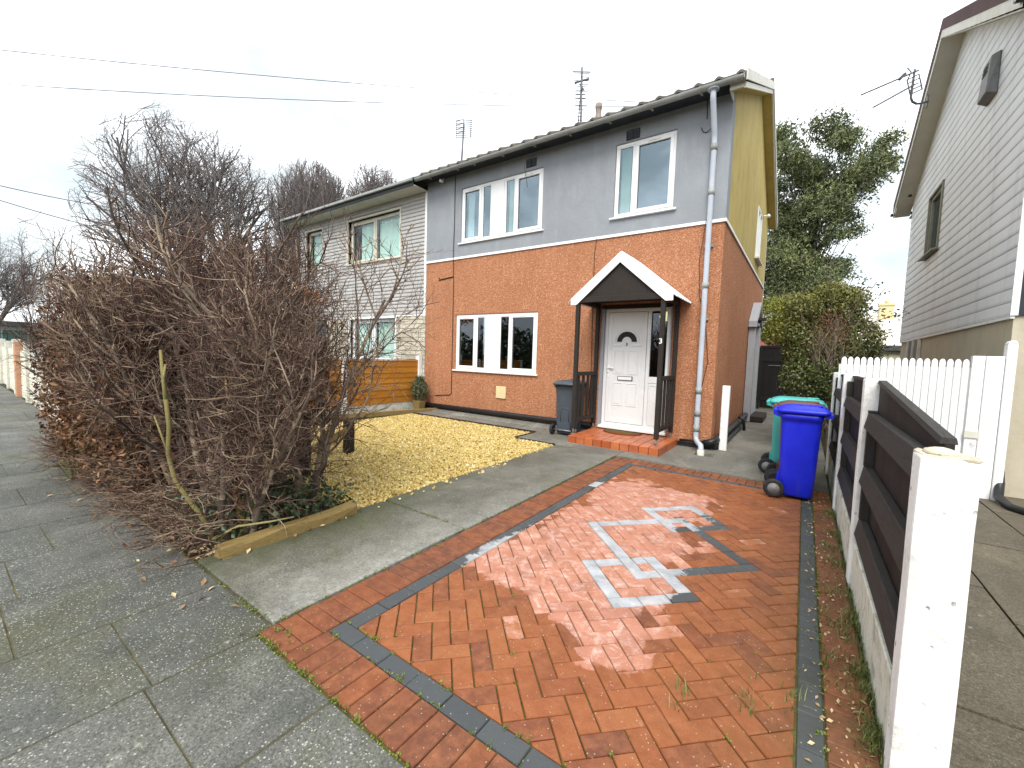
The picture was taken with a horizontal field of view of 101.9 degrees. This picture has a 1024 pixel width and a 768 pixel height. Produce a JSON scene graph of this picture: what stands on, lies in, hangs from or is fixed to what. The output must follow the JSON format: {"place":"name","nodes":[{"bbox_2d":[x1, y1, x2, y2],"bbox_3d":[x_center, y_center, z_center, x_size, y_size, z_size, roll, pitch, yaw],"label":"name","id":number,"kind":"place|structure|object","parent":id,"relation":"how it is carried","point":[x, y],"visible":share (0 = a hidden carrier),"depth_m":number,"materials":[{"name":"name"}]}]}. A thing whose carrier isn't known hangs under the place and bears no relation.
{"place":"outdoors","nodes":[
{"label":"outdoors","id":0,"kind":"place"},
{"bbox_2d":[0,331,47,341],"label":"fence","id":1,"kind":"object","parent":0,"point":[11,336],"visible":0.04,"depth_m":33.09,"materials":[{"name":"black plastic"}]},
{"bbox_2d":[0,321,56,352],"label":"building","id":2,"kind":"structure","parent":0,"point":[14,325],"depth_m":47.37,"materials":[{"name":"concrete"}]},
{"bbox_2d":[3,330,26,340],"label":"window","id":3,"kind":"structure","parent":2,"relation":"in","point":[9,331],"depth_m":47.42,"materials":[{"name":"grey glass"}]},
{"bbox_2d":[0,185,135,210],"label":"overhead wire","id":4,"kind":"object","parent":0,"point":[46,195],"visible":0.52,"depth_m":34.24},
{"bbox_2d":[0,200,145,238],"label":"overhead wire","id":5,"kind":"object","parent":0,"point":[48,214],"visible":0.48,"depth_m":34.30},
{"bbox_2d":[0,385,404,767],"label":"pavement","id":6,"kind":"structure","parent":0,"point":[108,659],"depth_m":1.97,"materials":[{"name":"grey concrete"}]},
{"bbox_2d":[32,434,111,478],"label":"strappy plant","id":7,"kind":"object","parent":6,"relation":"on","point":[74,462],"visible":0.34,"depth_m":4.58,"materials":[{"name":"brown plant"}]},
{"bbox_2d":[98,416,386,562],"bbox_3d":[-2.140,1.046,6.408,6.500,0.055,6.080,5,5,35],"label":"soil bed","id":8,"kind":"object","parent":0,"point":[193,554],"depth_m":3.75,"materials":[{"name":"brown soil"}]},
{"bbox_2d":[0,254,214,490],"bbox_3d":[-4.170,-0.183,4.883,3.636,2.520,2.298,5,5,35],"label":"brown hedge","id":9,"kind":"object","parent":8,"relation":"on","point":[129,443],"visible":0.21,"depth_m":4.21,"materials":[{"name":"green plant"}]},
{"bbox_2d":[18,181,299,510],"bbox_3d":[-3.505,-0.284,4.506,2.276,2.816,3.158,0,4,-21],"label":"bare shrub","id":10,"kind":"object","parent":8,"relation":"on","point":[114,354],"visible":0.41,"depth_m":3.79,"materials":[{"name":"brown plant"}]},
{"bbox_2d":[153,350,217,546],"bbox_3d":[-2.490,0.492,3.119,0.530,1.482,0.150,3,4,13],"label":"lopped stem","id":11,"kind":"object","parent":8,"relation":"on","point":[182,490],"visible":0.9,"depth_m":3.10,"materials":[{"name":"plant"}]},
{"bbox_2d":[42,461,360,634],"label":"fallen leaves","id":12,"kind":"object","parent":8,"relation":"on","point":[203,581],"visible":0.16,"depth_m":3.25,"materials":[{"name":"brown plant"}]},
{"bbox_2d":[50,168,382,535],"bbox_3d":[-2.694,-0.238,4.008,3.178,2.846,2.382,5,5,35],"label":"bare shrub","id":13,"kind":"object","parent":8,"relation":"on","point":[279,249],"visible":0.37,"depth_m":3.71,"materials":[{"name":"brown plant"}]},
{"bbox_2d":[94,254,368,575],"bbox_3d":[-2.301,0.051,3.397,1.882,2.397,1.632,5,5,35],"label":"bare shrub","id":14,"kind":"object","parent":8,"relation":"on","point":[223,451],"visible":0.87,"depth_m":3.12,"materials":[{"name":"brown plant"}]},
{"bbox_2d":[225,380,245,528],"bbox_3d":[-2.286,0.580,3.472,0.247,1.286,0.076,4,5,27],"label":"split trunk","id":15,"kind":"object","parent":8,"relation":"on","point":[240,516],"visible":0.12,"depth_m":3.48,"materials":[{"name":"brown wood"}]},
{"bbox_2d":[212,516,293,540],"bbox_3d":[-1.964,1.092,3.169,0.535,0.074,0.052,-1,5,-36],"label":"fallen stick","id":16,"kind":"object","parent":8,"relation":"on","point":[238,526],"visible":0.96,"depth_m":3.15,"materials":[{"name":"wood"}]},
{"bbox_2d":[62,155,454,557],"bbox_3d":[-2.196,-0.226,4.076,2.548,2.846,3.026,5,5,35],"label":"bare shrub","id":17,"kind":"object","parent":8,"relation":"on","point":[248,266],"visible":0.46,"depth_m":3.59,"materials":[{"name":"brown plant"}]},
{"bbox_2d":[162,458,355,542],"bbox_3d":[-2.327,0.955,3.801,1.400,0.422,1.186,5,5,35],"label":"ivy","id":18,"kind":"object","parent":8,"relation":"on","point":[326,490],"visible":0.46,"depth_m":3.71,"materials":[{"name":"green plant"}]},
{"bbox_2d":[310,356,421,420],"bbox_3d":[-3.768,0.070,9.114,0.134,1.454,4.642,5,5,35],"label":"fence","id":19,"kind":"object","parent":8,"relation":"on","point":[410,370],"visible":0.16,"depth_m":10.14,"materials":[{"name":"orange wood"}]},
{"bbox_2d":[339,408,437,418],"bbox_3d":[-2.920,0.691,9.792,2.664,0.115,0.064,-2,5,-41],"label":"timber edging","id":20,"kind":"object","parent":8,"relation":"on","point":[398,412],"visible":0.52,"depth_m":9.81,"materials":[{"name":"brown wood"}]},
{"bbox_2d":[290,414,884,767],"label":"grass","id":21,"kind":"structure","parent":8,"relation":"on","point":[879,733],"depth_m":1.98,"materials":[{"name":"green plant"}]},
{"bbox_2d":[0,83,632,106],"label":"overhead wire","id":22,"kind":"object","parent":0,"point":[309,100],"visible":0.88,"depth_m":27.09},
{"bbox_2d":[2,50,635,101],"bbox_3d":[-9.213,-20.176,27.490,45.854,1.087,0.040,1,4,-6],"label":"overhead wire","id":23,"kind":"object","parent":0,"point":[307,79],"visible":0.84,"depth_m":27.00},
{"bbox_2d":[203,413,552,508],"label":"gravel","id":24,"kind":"structure","parent":0,"point":[407,432],"depth_m":6.15,"materials":[{"name":"yellow gravel"}]},
{"bbox_2d":[304,413,354,474],"bbox_3d":[-2.418,0.673,5.478,0.158,0.820,1.314,2,4,4],"label":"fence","id":25,"kind":"object","parent":24,"relation":"on","point":[350,445],"visible":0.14,"depth_m":6.00,"materials":[{"name":"brown wood"}]},
{"bbox_2d":[413,412,554,445],"bbox_3d":[-0.836,0.872,8.596,4.340,0.048,0.760,5,5,35],"label":"gravel edging","id":26,"kind":"object","parent":24,"relation":"on","point":[530,431],"visible":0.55,"depth_m":8.58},
{"bbox_2d":[198,445,615,625],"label":"path","id":27,"kind":"structure","parent":0,"point":[286,577],"depth_m":3.35,"materials":[{"name":"concrete"}]},
{"bbox_2d":[214,501,356,559],"bbox_3d":[-1.762,1.171,3.369,0.145,0.136,1.111,5,5,35],"label":"sleeper edging","id":28,"kind":"object","parent":27,"relation":"on","point":[243,544],"visible":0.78,"depth_m":3.24,"materials":[{"name":"brown wood"}]},
{"bbox_2d":[0,355,882,759],"bbox_3d":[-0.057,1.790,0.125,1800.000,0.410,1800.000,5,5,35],"label":"ground","id":29,"kind":"structure","parent":0,"point":[834,515],"depth_m":5.41,"materials":[{"name":"grey"}]},
{"bbox_2d":[0,339,72,425],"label":"garden wall","id":30,"kind":"structure","parent":29,"relation":"on","point":[8,378],"depth_m":10.89,"materials":[{"name":"white paint"}]},
{"bbox_2d":[0,218,87,338],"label":"bare tree","id":31,"kind":"object","parent":29,"relation":"on","point":[6,290],"visible":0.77,"depth_m":39.76,"materials":[{"name":"brown plant"}]},
{"bbox_2d":[65,100,286,294],"bbox_3d":[-24.504,-10.803,31.992,13.483,19.148,13.602,5,5,35],"label":"bare tree","id":32,"kind":"object","parent":29,"relation":"on","point":[209,205],"visible":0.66,"depth_m":29.93,"materials":[{"name":"brown plant"}]},
{"bbox_2d":[261,153,351,283],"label":"bare tree","id":33,"kind":"object","parent":29,"relation":"on","point":[322,189],"visible":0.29,"depth_m":51.22,"materials":[{"name":"brown plant"}]},
{"bbox_2d":[288,255,346,342],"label":"copper shrub","id":34,"kind":"object","parent":29,"relation":"on","point":[317,301],"visible":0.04,"depth_m":9.45,"materials":[{"name":"brown plant"}]},
{"bbox_2d":[344,161,397,198],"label":"bare tree","id":35,"kind":"object","parent":29,"relation":"on","point":[371,184],"visible":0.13,"depth_m":56.83,"materials":[{"name":"plant"}]},
{"bbox_2d":[280,176,538,375],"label":"house","id":36,"kind":"structure","parent":29,"relation":"on","point":[404,203],"depth_m":12.04,"materials":[{"name":"white plastic"}]},
{"bbox_2d":[308,231,321,271],"bbox_3d":[-6.471,-4.391,13.787,1.070,1.293,0.309,5,5,35],"label":"window","id":37,"kind":"structure","parent":36,"relation":"in","point":[318,238],"depth_m":13.95,"materials":[{"name":"clear glass"}]},
{"bbox_2d":[312,323,325,355],"bbox_3d":[-6.545,-0.936,13.993,1.150,2.200,0.070,5,5,35],"label":"door","id":38,"kind":"structure","parent":36,"relation":"in","point":[319,323],"depth_m":13.80,"materials":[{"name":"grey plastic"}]},
{"bbox_2d":[345,211,400,265],"bbox_3d":[-3.951,-4.163,12.022,2.500,1.303,0.309,5,5,35],"label":"window","id":39,"kind":"structure","parent":36,"relation":"in","point":[389,232],"depth_m":12.01,"materials":[{"name":"clear glass"}]},
{"bbox_2d":[353,319,394,360],"bbox_3d":[-4.019,-1.299,12.299,2.127,1.216,0.172,5,5,34],"label":"window","id":40,"kind":"structure","parent":36,"relation":"in","point":[384,321],"depth_m":12.23,"materials":[{"name":"glass"}]},
{"bbox_2d":[414,67,777,455],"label":"house","id":41,"kind":"structure","parent":29,"relation":"on","point":[676,190],"depth_m":8.29,"materials":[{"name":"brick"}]},
{"bbox_2d":[456,118,471,159],"bbox_3d":[-1.726,-8.202,14.678,0.585,2.202,0.189,2,4,8],"label":"tv aerial","id":42,"kind":"object","parent":41,"relation":"attached to","point":[459,132],"visible":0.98,"depth_m":14.65,"materials":[{"name":"grey metal"}]},
{"bbox_2d":[452,312,537,375],"bbox_3d":[-0.421,-0.931,9.583,2.470,1.363,0.140,5,5,35],"label":"window","id":43,"kind":"structure","parent":41,"relation":"in","point":[493,322],"depth_m":9.57,"materials":[{"name":"white plastic"}]},
{"bbox_2d":[458,168,543,244],"bbox_3d":[-0.255,-3.932,9.372,2.395,1.308,0.219,5,5,35],"label":"window","id":44,"kind":"structure","parent":41,"relation":"in","point":[499,188],"depth_m":9.34,"materials":[{"name":"white plastic"}]},
{"bbox_2d":[572,67,590,123],"bbox_3d":[1.987,-8.043,12.284,0.525,2.251,0.708,2,4,3],"label":"tv aerial","id":45,"kind":"object","parent":41,"relation":"attached to","point":[581,91],"visible":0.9,"depth_m":12.06,"materials":[{"name":"grey metal"}]},
{"bbox_2d":[568,251,691,445],"bbox_3d":[1.997,-0.640,7.260,1.850,3.128,0.972,5,5,35],"label":"porch","id":46,"kind":"object","parent":41,"relation":"attached to","point":[621,276],"visible":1,"depth_m":6.96,"materials":[{"name":"wood"}]},
{"bbox_2d":[597,307,670,435],"bbox_3d":[2.276,-0.261,7.732,1.285,2.285,0.170,5,5,35],"label":"front door","id":47,"kind":"structure","parent":41,"relation":"in","point":[629,389],"depth_m":7.79,"materials":[{"name":"white plastic"}]},
{"bbox_2d":[609,130,676,220],"bbox_3d":[2.397,-3.723,7.506,1.205,1.358,0.229,5,5,35],"label":"window","id":48,"kind":"structure","parent":41,"relation":"in","point":[628,208],"depth_m":7.58,"materials":[{"name":"white plastic"}]},
{"bbox_2d":[743,302,766,421],"bbox_3d":[6.413,-0.595,10.848,0.370,3.040,1.560,5,5,35],"label":"side porch","id":49,"kind":"object","parent":41,"relation":"attached to","point":[756,320],"visible":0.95,"depth_m":10.41,"materials":[{"name":"white plastic"}]},
{"bbox_2d":[755,206,762,265],"bbox_3d":[6.404,-3.809,10.763,0.150,1.300,1.070,5,5,35],"label":"window","id":50,"kind":"structure","parent":41,"relation":"in","point":[759,221],"depth_m":10.73,"materials":[{"name":"white plastic"}]},
{"bbox_2d":[760,281,829,385],"bbox_3d":[9.841,-1.493,14.514,2.458,4.590,3.089,-1,5,-35],"label":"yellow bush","id":51,"kind":"object","parent":29,"relation":"on","point":[776,317],"visible":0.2,"depth_m":14.38,"materials":[{"name":"green plant"}]},
{"bbox_2d":[763,102,909,314],"bbox_3d":[17.254,-7.578,23.793,7.471,16.098,7.646,5,5,35],"label":"evergreen tree","id":52,"kind":"object","parent":29,"relation":"on","point":[796,258],"visible":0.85,"depth_m":22.82,"materials":[{"name":"green plant"}]},
{"bbox_2d":[841,299,901,345],"bbox_3d":[34.598,-3.650,36.351,12.000,7.600,7.500,5,5,35],"label":"bungalow","id":53,"kind":"object","parent":29,"relation":"on","point":[894,324],"visible":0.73,"depth_m":36.23,"materials":[{"name":"tile"}]},
{"bbox_2d":[825,372,983,767],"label":"fence","id":54,"kind":"object","parent":29,"relation":"on","point":[904,477],"visible":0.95,"depth_m":1.49,"materials":[{"name":"white concrete"}]},
{"bbox_2d":[890,0,1023,498],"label":"house","id":55,"kind":"structure","parent":29,"relation":"on","point":[960,190],"depth_m":6.46,"materials":[{"name":"white plastic"}]},
{"bbox_2d":[860,68,928,108],"bbox_3d":[7.437,-5.673,7.956,1.597,0.857,0.236,1,4,-10],"label":"tv aerial","id":56,"kind":"object","parent":55,"relation":"attached to","point":[911,92],"visible":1,"depth_m":7.97,"materials":[{"name":"grey metal"}]},
{"bbox_2d":[905,338,921,365],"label":"window","id":57,"kind":"structure","parent":55,"relation":"in","point":[913,348],"depth_m":9.19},
{"bbox_2d":[917,179,945,261],"bbox_3d":[8.553,-3.264,8.386,0.255,1.319,1.160,5,5,35],"label":"window","id":58,"kind":"structure","parent":55,"relation":"in","point":[938,193],"depth_m":8.70,"materials":[{"name":"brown glass"}]},
{"bbox_2d":[0,0,975,354],"label":"sky","id":59,"kind":"structure","parent":0,"point":[817,53],"materials":[{"name":"white"}]},
{"bbox_2d":[257,457,882,767],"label":"driveway","id":60,"kind":"structure","parent":0,"point":[595,634],"depth_m":2.23,"materials":[{"name":"brick"}]},
{"bbox_2d":[151,456,831,767],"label":"weeds","id":61,"kind":"object","parent":60,"relation":"on","point":[397,679],"visible":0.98,"depth_m":2.07,"materials":[{"name":"green plant"}]},
{"bbox_2d":[764,400,825,480],"bbox_3d":[3.491,0.724,5.116,0.582,1.048,0.478,5,5,35],"label":"wheelie bin","id":62,"kind":"object","parent":60,"relation":"on","point":[773,466],"visible":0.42,"depth_m":5.08,"materials":[{"name":"teal plastic"}]},
{"bbox_2d":[763,403,833,498],"bbox_3d":[3.218,0.747,4.685,0.582,1.048,0.478,5,5,35],"label":"wheelie bin","id":63,"kind":"object","parent":60,"relation":"on","point":[794,474],"visible":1,"depth_m":4.54,"materials":[{"name":"blue plastic"}]},
{"bbox_2d":[804,497,874,767],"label":"leaf litter","id":64,"kind":"object","parent":60,"relation":"on","point":[829,719],"visible":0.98,"depth_m":2.03,"materials":[{"name":"brown plant"}]},
{"bbox_2d":[412,406,828,493],"bbox_3d":[3.055,0.938,11.238,8.480,0.395,9.600,5,5,35],"label":"concrete apron","id":65,"kind":"object","parent":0,"point":[746,450],"visible":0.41,"depth_m":6.91,"materials":[{"name":"grey concrete"}]},
{"bbox_2d":[410,374,429,408],"bbox_3d":[-2.366,0.219,10.575,0.534,0.938,0.547,5,5,35],"label":"potted conifer","id":66,"kind":"object","parent":65,"relation":"on","point":[419,384],"visible":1,"depth_m":10.51,"materials":[{"name":"green plant"}]},
{"bbox_2d":[549,379,585,433],"bbox_3d":[1.109,0.440,8.018,0.518,1.048,0.692,4,5,32],"label":"wheelie bin","id":67,"kind":"object","parent":65,"relation":"on","point":[563,399],"visible":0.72,"depth_m":7.85,"materials":[{"name":"grey plastic"}]},
{"bbox_2d":[568,428,676,456],"bbox_3d":[1.938,1.001,7.284,1.573,0.151,1.108,5,5,35],"label":"doorstep","id":68,"kind":"object","parent":65,"relation":"on","point":[640,444],"visible":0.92,"depth_m":6.98,"materials":[{"name":"brick"}]},
{"bbox_2d":[603,429,641,435],"bbox_3d":[1.974,0.890,7.596,0.719,0.029,0.270,5,5,35],"label":"door mat","id":69,"kind":"object","parent":68,"relation":"on","point":[618,432],"depth_m":7.55,"materials":[{"name":"brown"}]},
{"bbox_2d":[719,386,730,450],"bbox_3d":[3.577,0.587,6.989,0.118,1.123,0.093,5,5,35],"label":"post","id":70,"kind":"object","parent":65,"relation":"on","point":[725,405],"visible":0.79,"depth_m":6.95,"materials":[{"name":"white plastic"}]},
{"bbox_2d":[749,411,766,422],"bbox_3d":[6.438,0.858,10.869,0.300,0.140,1.300,5,5,35],"label":"side step","id":71,"kind":"object","parent":65,"relation":"on","point":[758,417],"visible":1,"depth_m":10.40,"materials":[{"name":"grey concrete"}]},
{"bbox_2d":[758,396,827,472],"bbox_3d":[3.790,0.693,5.626,0.702,1.048,0.518,5,5,35],"label":"wheelie bin","id":72,"kind":"object","parent":65,"relation":"on","point":[771,456],"visible":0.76,"depth_m":5.57,"materials":[{"name":"teal plastic"}]},
{"bbox_2d":[766,242,908,456],"bbox_3d":[5.476,-0.580,7.195,2.449,3.611,1.823,-2,5,-41],"label":"privet bush","id":73,"kind":"object","parent":65,"relation":"on","point":[813,322],"visible":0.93,"depth_m":6.85,"materials":[{"name":"green plant"}]},
{"bbox_2d":[756,335,804,400],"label":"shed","id":74,"kind":"structure","parent":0,"point":[761,343],"depth_m":17.23,"materials":[{"name":"grey wood"}]},
{"bbox_2d":[756,345,805,408],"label":"side gate","id":75,"kind":"structure","parent":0,"point":[771,361],"depth_m":13.28,"materials":[{"name":"black wood"}]},
{"bbox_2d":[827,345,900,396],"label":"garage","id":76,"kind":"structure","parent":0,"point":[893,352],"depth_m":16.29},
{"bbox_2d":[823,419,1023,767],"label":"neighbour driveway","id":77,"kind":"structure","parent":0,"point":[988,731],"depth_m":2.23,"materials":[{"name":"grey concrete"}]},
{"bbox_2d":[993,471,1023,514],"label":"drainpipe","id":78,"kind":"object","parent":77,"relation":"on","point":[998,495],"visible":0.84,"depth_m":4.62,"materials":[{"name":"black plastic"}]},
{"bbox_2d":[833,341,1018,500],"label":"picket fence","id":79,"kind":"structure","parent":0,"point":[967,407],"depth_m":4.90,"materials":[{"name":"white wood"}]}
]}

